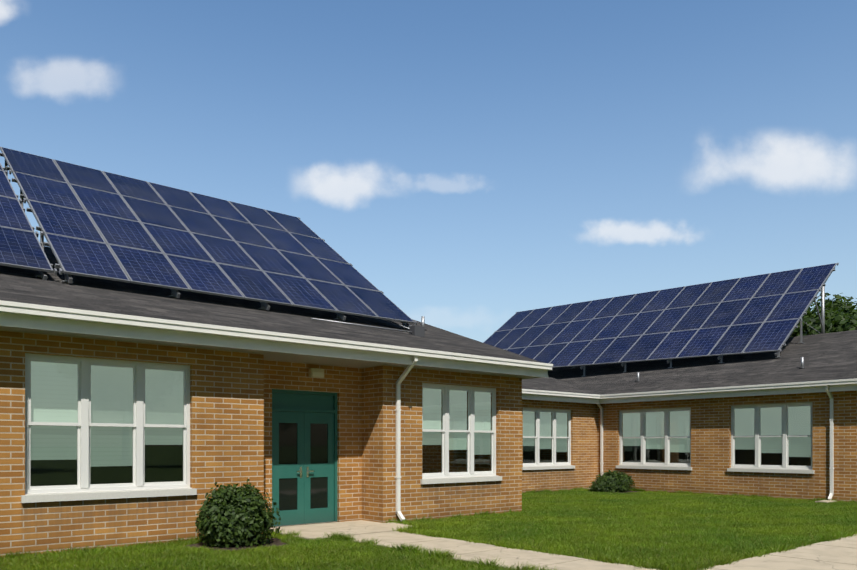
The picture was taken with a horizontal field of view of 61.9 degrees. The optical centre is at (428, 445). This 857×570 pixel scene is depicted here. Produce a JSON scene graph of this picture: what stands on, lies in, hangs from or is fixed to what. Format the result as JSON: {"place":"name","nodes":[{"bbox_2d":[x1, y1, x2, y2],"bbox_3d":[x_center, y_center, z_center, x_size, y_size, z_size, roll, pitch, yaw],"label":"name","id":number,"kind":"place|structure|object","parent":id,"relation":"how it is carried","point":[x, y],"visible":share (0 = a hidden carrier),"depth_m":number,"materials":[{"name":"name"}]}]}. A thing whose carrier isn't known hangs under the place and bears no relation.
{"place":"outdoors","nodes":[
{"label":"outdoors","id":0,"kind":"place"},
{"bbox_2d":[0,0,11,20],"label":"cloud","id":1,"kind":"structure","parent":0,"point":[5,11],"depth_m":923.84,"materials":[{"name":"white"}]},
{"bbox_2d":[25,64,101,92],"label":"cloud","id":2,"kind":"structure","parent":0,"point":[55,78],"depth_m":962.30,"materials":[{"name":"white"}]},
{"bbox_2d":[302,167,376,206],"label":"cloud","id":3,"kind":"structure","parent":0,"point":[350,188],"depth_m":1008.22,"materials":[{"name":"white"}]},
{"bbox_2d":[0,0,856,342],"label":"sky","id":4,"kind":"structure","parent":0,"point":[496,136],"materials":[{"name":"blue"}]},
{"bbox_2d":[592,222,680,241],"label":"cloud","id":5,"kind":"structure","parent":0,"point":[610,231],"depth_m":1092.90,"materials":[{"name":"white"}]},
{"bbox_2d":[705,137,849,186],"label":"cloud","id":6,"kind":"structure","parent":0,"point":[777,161],"depth_m":1136.28,"materials":[{"name":"white"}]},
{"label":"ground","id":7,"kind":"structure","parent":0,"visible":0},
{"bbox_2d":[186,491,641,550],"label":"mulch beds","id":8,"kind":"object","parent":7,"relation":"on","point":[275,541],"visible":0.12,"depth_m":10.78,"materials":[{"name":"brown soil"}]},
{"bbox_2d":[195,479,280,547],"bbox_3d":[-2.892,1.030,10.920,1.290,1.025,1.274,0,0,-41],"label":"bush","id":9,"kind":"object","parent":8,"relation":"on","point":[213,508],"depth_m":10.58,"materials":[{"name":"green plant"}]},
{"bbox_2d":[588,469,635,491],"bbox_3d":[6.046,1.167,23.401,1.676,0.760,1.295,0,0,-41],"label":"shrub","id":10,"kind":"object","parent":8,"relation":"on","point":[606,479],"depth_m":22.96,"materials":[{"name":"green plant"}]},
{"bbox_2d":[30,412,810,485],"bbox_3d":[-0.550,0.015,8.181,37.550,3.080,22.780,0,0,-41],"label":"interior","id":11,"kind":"object","parent":7,"relation":"on","point":[171,466],"depth_m":14.04,"materials":[{"name":"grey"}]},
{"bbox_2d":[0,330,856,556],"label":"brick walls","id":12,"kind":"structure","parent":7,"relation":"on","point":[230,417],"depth_m":13.82,"materials":[{"name":"brown brick"}]},
{"bbox_2d":[0,246,547,378],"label":"roof","id":13,"kind":"structure","parent":12,"relation":"on","point":[22,285],"depth_m":12.41,"materials":[{"name":"grey"}]},
{"bbox_2d":[3,167,56,279],"bbox_3d":[-10.701,-4.626,11.295,7.541,3.884,5.434,0,0,-41],"label":"panel mounting frame","id":14,"kind":"object","parent":13,"relation":"on","point":[43,275],"visible":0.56,"depth_m":11.78,"materials":[{"name":"silver metal"}]},
{"bbox_2d":[0,163,53,272],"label":"solar panel","id":15,"kind":"object","parent":14,"relation":"in","point":[20,246],"visible":1,"depth_m":12.22,"materials":[{"name":"blue glass"}]},
{"bbox_2d":[0,153,416,329],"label":"panel mounting frame","id":16,"kind":"object","parent":13,"relation":"on","point":[176,294],"visible":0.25,"depth_m":13.58,"materials":[{"name":"silver metal"}]},
{"bbox_2d":[0,147,414,323],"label":"solar panel array","id":17,"kind":"object","parent":16,"relation":"on","point":[96,223],"visible":1,"depth_m":15.30,"materials":[{"name":"blue glass"}]},
{"bbox_2d":[272,389,337,526],"bbox_3d":[-2.340,0.233,13.393,1.440,2.497,0.145,0,0,-41],"label":"door","id":18,"kind":"structure","parent":12,"relation":"attached to","point":[304,457],"depth_m":13.39,"materials":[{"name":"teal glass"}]},
{"bbox_2d":[309,368,323,377],"bbox_3d":[-2.095,-1.351,13.385,0.280,0.170,0.115,0,0,-41],"label":"wall light","id":19,"kind":"object","parent":12,"relation":"attached to","point":[316,373],"visible":1,"depth_m":13.33,"materials":[{"name":"beige plastic"}]},
{"bbox_2d":[21,465,813,502],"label":"window sills","id":20,"kind":"structure","parent":12,"relation":"attached to","point":[64,496],"depth_m":11.05,"materials":[{"name":"white concrete"}]},
{"bbox_2d":[25,353,811,493],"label":"window frames","id":21,"kind":"structure","parent":12,"relation":"attached to","point":[84,424],"depth_m":11.20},
{"bbox_2d":[30,361,810,466],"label":"windows","id":22,"kind":"structure","parent":21,"relation":"attached to","point":[105,395],"depth_m":11.08,"materials":[{"name":"grey glass"}]},
{"bbox_2d":[30,362,810,485],"bbox_3d":[-1.729,-0.296,14.159,32.415,1.720,13.842,0,0,-20],"label":"window glass","id":23,"kind":"object","parent":21,"relation":"in","point":[422,441],"visible":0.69,"depth_m":11.16,"materials":[{"name":"glass"}]},
{"bbox_2d":[0,300,856,520],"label":"gutters and downspouts","id":24,"kind":"structure","parent":12,"relation":"attached to","point":[10,307],"depth_m":12.84,"materials":[{"name":"white paint"}]},
{"bbox_2d":[522,376,598,403],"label":"roof","id":25,"kind":"structure","parent":12,"relation":"on","point":[549,384],"depth_m":23.77,"materials":[{"name":"grey"}]},
{"bbox_2d":[548,330,856,403],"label":"roof","id":26,"kind":"structure","parent":12,"relation":"on","point":[830,356],"depth_m":23.17,"materials":[{"name":"grey"}]},
{"bbox_2d":[311,316,804,381],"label":"roof fittings","id":27,"kind":"object","parent":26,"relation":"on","point":[418,331],"visible":0.88,"depth_m":15.69,"materials":[{"name":"grey metal"}]},
{"bbox_2d":[494,263,838,376],"bbox_3d":[7.907,-4.805,29.965,5.501,4.292,15.350,0,0,-41],"label":"panel mounting frame","id":28,"kind":"object","parent":26,"relation":"on","point":[821,318],"visible":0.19,"depth_m":25.34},
{"bbox_2d":[483,263,836,367],"bbox_3d":[7.872,-4.964,29.933,5.381,3.952,15.237,0,0,-41],"label":"solar panel array","id":29,"kind":"object","parent":28,"relation":"on","point":[756,313],"visible":0.88,"depth_m":27.89,"materials":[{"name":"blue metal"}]},
{"bbox_2d":[0,486,856,569],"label":"grass","id":30,"kind":"structure","parent":7,"relation":"on","point":[666,530],"depth_m":11.30,"materials":[{"name":"green plant"}]},
{"bbox_2d":[265,520,856,569],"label":"walks","id":31,"kind":"structure","parent":7,"relation":"on","point":[840,554],"depth_m":9.83,"materials":[{"name":"concrete"}]},
{"bbox_2d":[588,488,835,502],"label":"splash blocks","id":32,"kind":"structure","parent":7,"relation":"on","point":[824,501],"depth_m":18.66,"materials":[{"name":"concrete"}]},
{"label":"tree trunk","id":33,"kind":"object","parent":7,"relation":"on","visible":0},
{"bbox_2d":[790,300,856,336],"bbox_3d":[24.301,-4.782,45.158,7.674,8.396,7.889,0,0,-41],"label":"tree leaves","id":34,"kind":"object","parent":33,"relation":"attached to","point":[808,318],"visible":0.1,"depth_m":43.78,"materials":[{"name":"green plant"}]},
{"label":"tree trunk","id":35,"kind":"object","parent":7,"relation":"on","visible":0},
{"bbox_2d":[807,293,856,317],"bbox_3d":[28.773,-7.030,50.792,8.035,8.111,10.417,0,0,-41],"label":"tree leaves","id":36,"kind":"object","parent":35,"relation":"attached to","point":[836,302],"visible":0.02,"depth_m":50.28,"materials":[{"name":"green plant"}]}
]}

